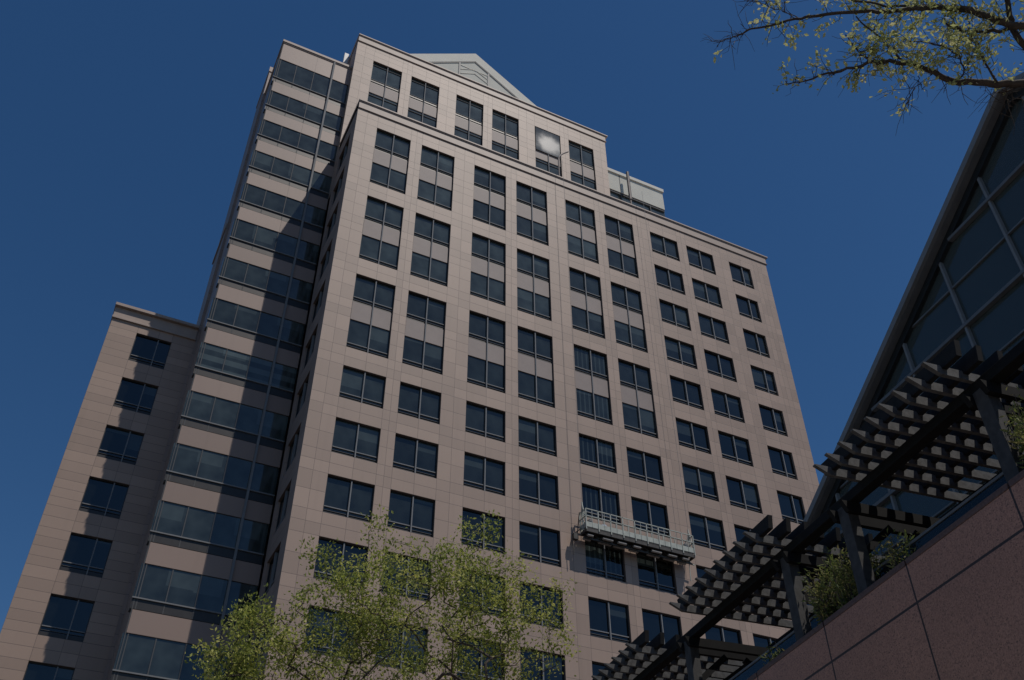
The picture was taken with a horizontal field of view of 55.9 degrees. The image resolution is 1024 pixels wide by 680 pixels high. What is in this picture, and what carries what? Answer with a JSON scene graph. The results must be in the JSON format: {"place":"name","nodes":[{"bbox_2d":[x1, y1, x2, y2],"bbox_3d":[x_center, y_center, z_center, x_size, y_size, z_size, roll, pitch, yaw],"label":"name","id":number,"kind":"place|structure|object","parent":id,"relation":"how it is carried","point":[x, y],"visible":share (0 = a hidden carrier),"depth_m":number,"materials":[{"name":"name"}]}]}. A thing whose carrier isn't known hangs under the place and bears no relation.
{"place":"outdoors","nodes":[
{"label":"outdoors","id":0,"kind":"place"},
{"bbox_2d":[0,33,818,679],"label":"office tower","id":1,"kind":"structure","parent":0,"point":[390,319],"depth_m":66.00,"materials":[{"name":"beige stone"}]},
{"bbox_2d":[23,662,74,679],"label":"window","id":2,"kind":"structure","parent":1,"relation":"in","point":[34,671],"depth_m":53.71,"materials":[{"name":"blue glass"}]},
{"bbox_2d":[38,594,94,641],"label":"window","id":3,"kind":"structure","parent":1,"relation":"in","point":[67,618],"depth_m":55.81,"materials":[{"name":"blue glass"}]},
{"bbox_2d":[59,533,112,577],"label":"window","id":4,"kind":"structure","parent":1,"relation":"in","point":[85,555],"depth_m":58.42,"materials":[{"name":"blue glass"}]},
{"bbox_2d":[79,477,128,518],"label":"window","id":5,"kind":"structure","parent":1,"relation":"in","point":[100,497],"depth_m":61.01,"materials":[{"name":"blue glass"}]},
{"bbox_2d":[97,425,143,464],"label":"window","id":6,"kind":"structure","parent":1,"relation":"in","point":[117,444],"depth_m":63.61,"materials":[{"name":"blue glass"}]},
{"bbox_2d":[113,378,157,414],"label":"window","id":7,"kind":"structure","parent":1,"relation":"in","point":[131,395],"depth_m":66.21,"materials":[{"name":"blue glass"}]},
{"bbox_2d":[128,334,170,368],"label":"window","id":8,"kind":"structure","parent":1,"relation":"in","point":[145,350],"depth_m":68.81,"materials":[{"name":"blue glass"}]},
{"bbox_2d":[110,632,244,679],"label":"ribbon window","id":9,"kind":"structure","parent":1,"relation":"in","point":[141,657],"depth_m":50.68,"materials":[{"name":"glass"}]},
{"bbox_2d":[128,563,257,630],"bbox_3d":[-17.604,14.352,53.593,6.530,2.694,0.550,18,-44,-20],"label":"ribbon window","id":10,"kind":"structure","parent":1,"relation":"in","point":[161,590],"depth_m":53.32,"materials":[{"name":"glass"}]},
{"bbox_2d":[146,500,268,564],"bbox_3d":[-17.615,11.307,56.186,6.530,2.694,0.550,18,-44,-20],"label":"ribbon window","id":11,"kind":"structure","parent":1,"relation":"in","point":[176,525],"depth_m":56.01,"materials":[{"name":"glass"}]},
{"bbox_2d":[163,443,278,504],"bbox_3d":[-17.627,8.261,58.778,6.530,2.694,0.550,18,-44,-20],"label":"ribbon window","id":12,"kind":"structure","parent":1,"relation":"in","point":[190,466],"depth_m":58.62,"materials":[{"name":"glass"}]},
{"bbox_2d":[178,390,287,449],"bbox_3d":[-17.638,5.215,61.371,6.530,2.694,0.550,18,-44,-20],"label":"ribbon window","id":13,"kind":"structure","parent":1,"relation":"in","point":[203,412],"depth_m":61.20,"materials":[{"name":"glass"}]},
{"bbox_2d":[191,342,296,399],"bbox_3d":[-17.649,2.169,63.964,6.530,2.694,0.550,18,-44,-20],"label":"ribbon window","id":14,"kind":"structure","parent":1,"relation":"in","point":[215,362],"depth_m":63.80,"materials":[{"name":"glass"}]},
{"bbox_2d":[204,297,304,353],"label":"ribbon window","id":15,"kind":"structure","parent":1,"relation":"in","point":[227,317],"depth_m":66.40,"materials":[{"name":"glass"}]},
{"bbox_2d":[216,256,312,310],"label":"ribbon window","id":16,"kind":"structure","parent":1,"relation":"in","point":[236,274],"depth_m":69.00,"materials":[{"name":"glass"}]},
{"bbox_2d":[227,218,318,270],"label":"ribbon window","id":17,"kind":"structure","parent":1,"relation":"in","point":[246,235],"depth_m":71.59,"materials":[{"name":"glass"}]},
{"bbox_2d":[237,183,325,233],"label":"ribbon window","id":18,"kind":"structure","parent":1,"relation":"in","point":[256,199],"depth_m":74.19,"materials":[{"name":"glass"}]},
{"bbox_2d":[246,150,331,198],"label":"ribbon window","id":19,"kind":"structure","parent":1,"relation":"in","point":[264,165],"depth_m":76.78,"materials":[{"name":"glass"}]},
{"bbox_2d":[255,119,336,166],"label":"ribbon window","id":20,"kind":"structure","parent":1,"relation":"in","point":[271,133],"depth_m":79.38,"materials":[{"name":"glass"}]},
{"bbox_2d":[263,90,342,135],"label":"ribbon window","id":21,"kind":"structure","parent":1,"relation":"in","point":[280,104],"depth_m":81.96,"materials":[{"name":"glass"}]},
{"bbox_2d":[271,58,347,107],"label":"ribbon window","id":22,"kind":"structure","parent":1,"relation":"in","point":[288,74],"depth_m":84.79,"materials":[{"name":"glass"}]},
{"bbox_2d":[304,606,359,659],"bbox_3d":[-9.290,15.176,49.814,2.850,2.500,0.175,18,-44,-20],"label":"window","id":23,"kind":"structure","parent":1,"relation":"in","point":[321,613],"depth_m":49.86,"materials":[{"name":"blue glass"}]},
{"bbox_2d":[313,537,367,587],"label":"window","id":24,"kind":"structure","parent":1,"relation":"in","point":[346,550],"depth_m":52.70,"materials":[{"name":"blue glass"}]},
{"bbox_2d":[323,475,373,522],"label":"window","id":25,"kind":"structure","parent":1,"relation":"in","point":[343,497],"depth_m":55.08,"materials":[{"name":"blue glass"}]},
{"bbox_2d":[331,418,379,462],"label":"window","id":26,"kind":"structure","parent":1,"relation":"in","point":[350,439],"depth_m":57.68,"materials":[{"name":"blue glass"}]},
{"bbox_2d":[339,366,384,407],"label":"window","id":27,"kind":"structure","parent":1,"relation":"in","point":[358,386],"depth_m":60.27,"materials":[{"name":"blue glass"}]},
{"bbox_2d":[346,275,394,358],"bbox_3d":[-9.352,-1.576,64.075,2.850,6.500,0.175,18,-44,-20],"label":"bay window","id":28,"kind":"structure","parent":1,"relation":"in","point":[369,329],"depth_m":64.00,"materials":[{"name":"blue glass"}]},
{"bbox_2d":[359,197,402,269],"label":"bay window","id":29,"kind":"structure","parent":1,"relation":"in","point":[380,240],"depth_m":69.20,"materials":[{"name":"blue glass"}]},
{"bbox_2d":[367,62,401,111],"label":"bay window","id":30,"kind":"structure","parent":1,"relation":"in","point":[384,88],"depth_m":88.32,"materials":[{"name":"blue glass"}]},
{"bbox_2d":[369,129,409,193],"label":"bay window","id":31,"kind":"structure","parent":1,"relation":"in","point":[389,167],"depth_m":74.41,"materials":[{"name":"blue glass"}]},
{"bbox_2d":[375,620,426,673],"bbox_3d":[-5.874,16.262,51.105,2.850,2.500,0.175,18,-44,-20],"label":"window","id":32,"kind":"structure","parent":1,"relation":"in","point":[424,630],"depth_m":51.29,"materials":[{"name":"blue glass"}]},
{"bbox_2d":[381,552,430,601],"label":"window","id":33,"kind":"structure","parent":1,"relation":"in","point":[424,596],"depth_m":53.70,"materials":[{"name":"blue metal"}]},
{"bbox_2d":[387,490,434,536],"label":"window","id":34,"kind":"structure","parent":1,"relation":"in","point":[414,513],"depth_m":56.38,"materials":[{"name":"blue glass"}]},
{"bbox_2d":[393,434,437,477],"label":"window","id":35,"kind":"structure","parent":1,"relation":"in","point":[411,455],"depth_m":58.97,"materials":[{"name":"blue glass"}]},
{"bbox_2d":[398,383,440,423],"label":"window","id":36,"kind":"structure","parent":1,"relation":"in","point":[415,402],"depth_m":61.56,"materials":[{"name":"blue glass"}]},
{"bbox_2d":[407,78,438,127],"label":"bay window","id":37,"kind":"structure","parent":1,"relation":"in","point":[423,98],"depth_m":89.62,"materials":[{"name":"glass"}]},
{"bbox_2d":[402,292,445,374],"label":"bay window","id":38,"kind":"structure","parent":1,"relation":"in","point":[425,317],"depth_m":65.31,"materials":[{"name":"blue glass"}]},
{"bbox_2d":[410,214,449,286],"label":"bay window","id":39,"kind":"structure","parent":1,"relation":"in","point":[430,251],"depth_m":70.50,"materials":[{"name":"blue glass"}]},
{"bbox_2d":[417,146,453,210],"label":"bay window","id":40,"kind":"structure","parent":1,"relation":"in","point":[436,168],"depth_m":75.71,"materials":[{"name":"blue glass"}]},
{"bbox_2d":[454,96,482,145],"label":"bay window","id":41,"kind":"structure","parent":1,"relation":"in","point":[468,115],"depth_m":91.16,"materials":[{"name":"blue glass"}]},
{"bbox_2d":[457,636,503,679],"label":"window","id":42,"kind":"structure","parent":1,"relation":"in","point":[468,651],"depth_m":52.72,"materials":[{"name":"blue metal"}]},
{"bbox_2d":[459,570,503,617],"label":"window","id":43,"kind":"structure","parent":1,"relation":"in","point":[498,592],"depth_m":55.22,"materials":[{"name":"blue glass"}]},
{"bbox_2d":[461,508,503,553],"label":"window","id":44,"kind":"structure","parent":1,"relation":"in","point":[466,512],"depth_m":57.99,"materials":[{"name":"blue glass"}]},
{"bbox_2d":[463,453,503,495],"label":"window","id":45,"kind":"structure","parent":1,"relation":"in","point":[480,473],"depth_m":60.54,"materials":[{"name":"blue glass"}]},
{"bbox_2d":[465,402,503,441],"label":"window","id":46,"kind":"structure","parent":1,"relation":"in","point":[486,422],"depth_m":63.13,"materials":[{"name":"blue glass"}]},
{"bbox_2d":[467,311,504,392],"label":"bay window","id":47,"kind":"structure","parent":1,"relation":"in","point":[486,341],"depth_m":66.88,"materials":[{"name":"blue glass"}]},
{"bbox_2d":[470,234,504,305],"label":"bay window","id":48,"kind":"structure","parent":1,"relation":"in","point":[487,282],"depth_m":72.06,"materials":[{"name":"blue glass"}]},
{"bbox_2d":[473,166,504,229],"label":"bay window","id":49,"kind":"structure","parent":1,"relation":"in","point":[489,188],"depth_m":77.28,"materials":[{"name":"blue glass"}]},
{"bbox_2d":[492,110,517,159],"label":"bay window","id":50,"kind":"structure","parent":1,"relation":"in","point":[504,128],"depth_m":92.49,"materials":[{"name":"blue glass"}]},
{"bbox_2d":[516,182,547,245],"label":"bay window","id":51,"kind":"structure","parent":1,"relation":"in","point":[531,203],"depth_m":78.59,"materials":[{"name":"blue glass"}]},
{"bbox_2d":[517,250,550,320],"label":"bay window","id":52,"kind":"structure","parent":1,"relation":"in","point":[533,291],"depth_m":73.36,"materials":[{"name":"blue glass"}]},
{"bbox_2d":[518,327,553,407],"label":"bay window","id":53,"kind":"structure","parent":1,"relation":"in","point":[535,369],"depth_m":68.16,"materials":[{"name":"blue glass"}]},
{"bbox_2d":[518,417,555,456],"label":"window","id":54,"kind":"structure","parent":1,"relation":"in","point":[535,436],"depth_m":64.44,"materials":[{"name":"blue glass"}]},
{"bbox_2d":[519,467,557,509],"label":"window","id":55,"kind":"structure","parent":1,"relation":"in","point":[534,487],"depth_m":61.84,"materials":[{"name":"blue glass"}]},
{"bbox_2d":[519,522,559,566],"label":"window","id":56,"kind":"structure","parent":1,"relation":"in","point":[542,544],"depth_m":59.23,"materials":[{"name":"blue glass"}]},
{"bbox_2d":[520,584,562,629],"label":"window","id":57,"kind":"structure","parent":1,"relation":"in","point":[528,598],"depth_m":56.73,"materials":[{"name":"blue glass"}]},
{"bbox_2d":[520,648,564,679],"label":"window","id":58,"kind":"structure","parent":1,"relation":"in","point":[555,673],"depth_m":54.32,"materials":[{"name":"blue glass"}]},
{"bbox_2d":[535,127,560,175],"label":"bay window","id":59,"kind":"structure","parent":1,"relation":"in","point":[547,145],"depth_m":93.94,"materials":[{"name":"glass"}]},
{"bbox_2d":[565,201,597,263],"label":"bay window","id":60,"kind":"structure","parent":1,"relation":"in","point":[581,237],"depth_m":80.12,"materials":[{"name":"blue glass"}]},
{"bbox_2d":[569,141,595,189],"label":"bay window","id":61,"kind":"structure","parent":1,"relation":"in","point":[581,158],"depth_m":95.33,"materials":[{"name":"glass"}]},
{"bbox_2d":[569,268,603,337],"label":"bay window","id":62,"kind":"structure","parent":1,"relation":"in","point":[586,307],"depth_m":74.93,"materials":[{"name":"blue glass"}]},
{"bbox_2d":[574,345,611,424],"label":"bay window","id":63,"kind":"structure","parent":1,"relation":"in","point":[592,390],"depth_m":69.73,"materials":[{"name":"blue glass"}]},
{"bbox_2d":[579,434,615,472],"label":"window","id":64,"kind":"structure","parent":1,"relation":"in","point":[599,454],"depth_m":66.00,"materials":[{"name":"blue glass"}]},
{"bbox_2d":[582,484,619,524],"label":"window","id":65,"kind":"structure","parent":1,"relation":"in","point":[593,498],"depth_m":63.50,"materials":[{"name":"blue glass"}]},
{"bbox_2d":[585,540,624,581],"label":"window","id":66,"kind":"structure","parent":1,"relation":"in","point":[604,561],"depth_m":60.77,"materials":[{"name":"blue glass"}]},
{"bbox_2d":[588,598,629,643],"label":"window","id":67,"kind":"structure","parent":1,"relation":"in","point":[608,620],"depth_m":58.20,"materials":[{"name":"blue glass"}]},
{"bbox_2d":[604,216,637,277],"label":"bay window","id":68,"kind":"structure","parent":1,"relation":"in","point":[619,237],"depth_m":81.42,"materials":[{"name":"blue glass"}]},
{"bbox_2d":[611,283,646,352],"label":"bay window","id":69,"kind":"structure","parent":1,"relation":"in","point":[628,319],"depth_m":76.23,"materials":[{"name":"blue glass"}]},
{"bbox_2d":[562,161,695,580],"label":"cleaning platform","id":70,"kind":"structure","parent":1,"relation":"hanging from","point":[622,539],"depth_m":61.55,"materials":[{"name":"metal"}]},
{"bbox_2d":[618,360,656,437],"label":"bay window","id":71,"kind":"structure","parent":1,"relation":"in","point":[636,393],"depth_m":71.03,"materials":[{"name":"blue glass"}]},
{"bbox_2d":[626,448,662,485],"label":"window","id":72,"kind":"structure","parent":1,"relation":"in","point":[645,467],"depth_m":67.30,"materials":[{"name":"blue glass"}]},
{"bbox_2d":[631,498,668,537],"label":"window","id":73,"kind":"structure","parent":1,"relation":"in","point":[643,511],"depth_m":64.79,"materials":[{"name":"blue glass"}]},
{"bbox_2d":[636,552,675,593],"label":"window","id":74,"kind":"structure","parent":1,"relation":"in","point":[654,573],"depth_m":62.06,"materials":[{"name":"blue glass"}]},
{"bbox_2d":[642,610,680,645],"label":"window","id":75,"kind":"structure","parent":1,"relation":"in","point":[656,623],"depth_m":59.79,"materials":[{"name":"blue glass"}]},
{"bbox_2d":[650,233,678,260],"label":"window","id":76,"kind":"structure","parent":1,"relation":"in","point":[662,246],"depth_m":84.48,"materials":[{"name":"blue glass"}]},
{"bbox_2d":[654,265,683,294],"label":"window","id":77,"kind":"structure","parent":1,"relation":"in","point":[667,279],"depth_m":81.86,"materials":[{"name":"blue glass"}]},
{"bbox_2d":[659,300,689,330],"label":"window","id":78,"kind":"structure","parent":1,"relation":"in","point":[671,314],"depth_m":79.26,"materials":[{"name":"blue glass"}]},
{"bbox_2d":[664,337,695,368],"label":"window","id":79,"kind":"structure","parent":1,"relation":"in","point":[678,352],"depth_m":76.66,"materials":[{"name":"blue glass"}]},
{"bbox_2d":[670,376,702,409],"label":"window","id":80,"kind":"structure","parent":1,"relation":"in","point":[683,392],"depth_m":74.06,"materials":[{"name":"blue glass"}]},
{"bbox_2d":[676,419,709,453],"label":"window","id":81,"kind":"structure","parent":1,"relation":"in","point":[690,435],"depth_m":71.47,"materials":[{"name":"blue glass"}]},
{"bbox_2d":[682,464,717,500],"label":"window","id":82,"kind":"structure","parent":1,"relation":"in","point":[698,482],"depth_m":68.86,"materials":[{"name":"blue glass"}]},
{"bbox_2d":[686,247,714,274],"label":"window","id":83,"kind":"structure","parent":1,"relation":"in","point":[702,261],"depth_m":85.77,"materials":[{"name":"blue glass"}]},
{"bbox_2d":[692,279,720,307],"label":"window","id":84,"kind":"structure","parent":1,"relation":"in","point":[708,294],"depth_m":83.17,"materials":[{"name":"blue glass"}]},
{"bbox_2d":[689,513,725,551],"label":"window","id":85,"kind":"structure","parent":1,"relation":"in","point":[706,532],"depth_m":66.27,"materials":[{"name":"blue glass"}]},
{"bbox_2d":[698,314,727,343],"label":"window","id":86,"kind":"structure","parent":1,"relation":"in","point":[709,327],"depth_m":80.57,"materials":[{"name":"blue glass"}]},
{"bbox_2d":[704,350,735,381],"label":"window","id":87,"kind":"structure","parent":1,"relation":"in","point":[717,365],"depth_m":77.96,"materials":[{"name":"blue glass"}]},
{"bbox_2d":[705,626,740,643],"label":"window","id":88,"kind":"structure","parent":1,"relation":"in","point":[715,633],"depth_m":61.58,"materials":[{"name":"blue glass"}]},
{"bbox_2d":[711,390,743,422],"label":"window","id":89,"kind":"structure","parent":1,"relation":"in","point":[727,406],"depth_m":75.36,"materials":[{"name":"blue glass"}]},
{"bbox_2d":[718,432,751,465],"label":"window","id":90,"kind":"structure","parent":1,"relation":"in","point":[736,449],"depth_m":72.75,"materials":[{"name":"blue glass"}]},
{"bbox_2d":[729,263,752,288],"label":"window","id":91,"kind":"structure","parent":1,"relation":"in","point":[741,276],"depth_m":87.24,"materials":[{"name":"blue glass"}]},
{"bbox_2d":[726,477,760,512],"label":"window","id":92,"kind":"structure","parent":1,"relation":"in","point":[744,495],"depth_m":70.15,"materials":[{"name":"blue glass"}]},
{"bbox_2d":[736,296,760,321],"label":"window","id":93,"kind":"structure","parent":1,"relation":"in","point":[747,308],"depth_m":84.64,"materials":[{"name":"blue glass"}]},
{"bbox_2d":[743,330,768,357],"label":"window","id":94,"kind":"structure","parent":1,"relation":"in","point":[755,343],"depth_m":82.05,"materials":[{"name":"blue glass"}]},
{"bbox_2d":[751,366,776,395],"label":"window","id":95,"kind":"structure","parent":1,"relation":"in","point":[763,380],"depth_m":79.46,"materials":[{"name":"blue glass"}]},
{"bbox_2d":[759,405,785,435],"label":"window","id":96,"kind":"structure","parent":1,"relation":"in","point":[772,420],"depth_m":76.84,"materials":[{"name":"blue glass"}]},
{"bbox_2d":[768,447,795,478],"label":"window","id":97,"kind":"structure","parent":1,"relation":"in","point":[781,462],"depth_m":74.24,"materials":[{"name":"blue glass"}]},
{"bbox_2d":[777,492,804,523],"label":"window","id":98,"kind":"structure","parent":1,"relation":"in","point":[791,507],"depth_m":71.69,"materials":[{"name":"blue glass"}]},
{"bbox_2d":[0,0,1023,631],"label":"sky","id":99,"kind":"structure","parent":0,"point":[125,125],"materials":[{"name":"blue"}]},
{"bbox_2d":[803,72,1023,564],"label":"glass hall","id":100,"kind":"structure","parent":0,"point":[965,287],"depth_m":23.34,"materials":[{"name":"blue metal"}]},
{"label":"ground","id":101,"kind":"structure","parent":0,"visible":0},
{"bbox_2d":[184,503,580,679],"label":"street tree","id":102,"kind":"object","parent":101,"relation":"on","point":[280,644],"visible":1,"depth_m":16.05,"materials":[{"name":"green plant"}]},
{"bbox_2d":[700,0,1023,131],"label":"overhanging tree","id":103,"kind":"object","parent":101,"relation":"on","point":[1008,22],"visible":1,"depth_m":9.81,"materials":[{"name":"green plant"}]},
{"bbox_2d":[746,470,1023,679],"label":"granite wall","id":104,"kind":"structure","parent":101,"relation":"on","point":[947,603],"depth_m":12.66,"materials":[{"name":"stone"}]},
{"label":"terrace","id":105,"kind":"structure","parent":0,"visible":0},
{"bbox_2d":[591,339,1023,679],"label":"pergola","id":106,"kind":"object","parent":105,"relation":"on","point":[954,436],"visible":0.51,"depth_m":15.75,"materials":[{"name":"black paint"}]},
{"bbox_2d":[798,557,849,628],"bbox_3d":[5.347,4.380,16.130,0.878,1.697,0.983,18,-44,-20],"label":"planter shrub","id":107,"kind":"object","parent":105,"relation":"on","point":[823,607],"visible":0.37,"depth_m":16.11,"materials":[{"name":"green plant"}]},
{"bbox_2d":[821,542,878,609],"bbox_3d":[5.578,4.085,15.704,0.946,1.594,0.975,28,-48,-29],"label":"planter shrub","id":108,"kind":"object","parent":105,"relation":"on","point":[839,581],"visible":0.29,"depth_m":15.72,"materials":[{"name":"green plant"}]},
{"bbox_2d":[845,540,887,597],"bbox_3d":[5.747,3.841,15.303,0.836,1.445,0.868,18,-44,-20],"label":"planter shrub","id":109,"kind":"object","parent":105,"relation":"on","point":[873,567],"visible":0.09,"depth_m":15.45,"materials":[{"name":"green plant"}]},
{"bbox_2d":[729,472,1006,679],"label":"glass guard","id":110,"kind":"object","parent":105,"relation":"on","point":[937,527],"visible":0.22,"depth_m":14.45,"materials":[{"name":"clear"}]},
{"bbox_2d":[879,528,920,572],"bbox_3d":[5.981,3.439,14.632,0.741,1.283,0.682,-17,-43,19],"label":"planter shrub","id":111,"kind":"object","parent":105,"relation":"on","point":[891,561],"visible":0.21,"depth_m":14.73,"materials":[{"name":"green plant"}]},
{"bbox_2d":[999,386,1023,467],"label":"planter shrub","id":112,"kind":"object","parent":105,"relation":"on","point":[1018,432],"visible":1,"depth_m":12.61,"materials":[{"name":"green plant"}]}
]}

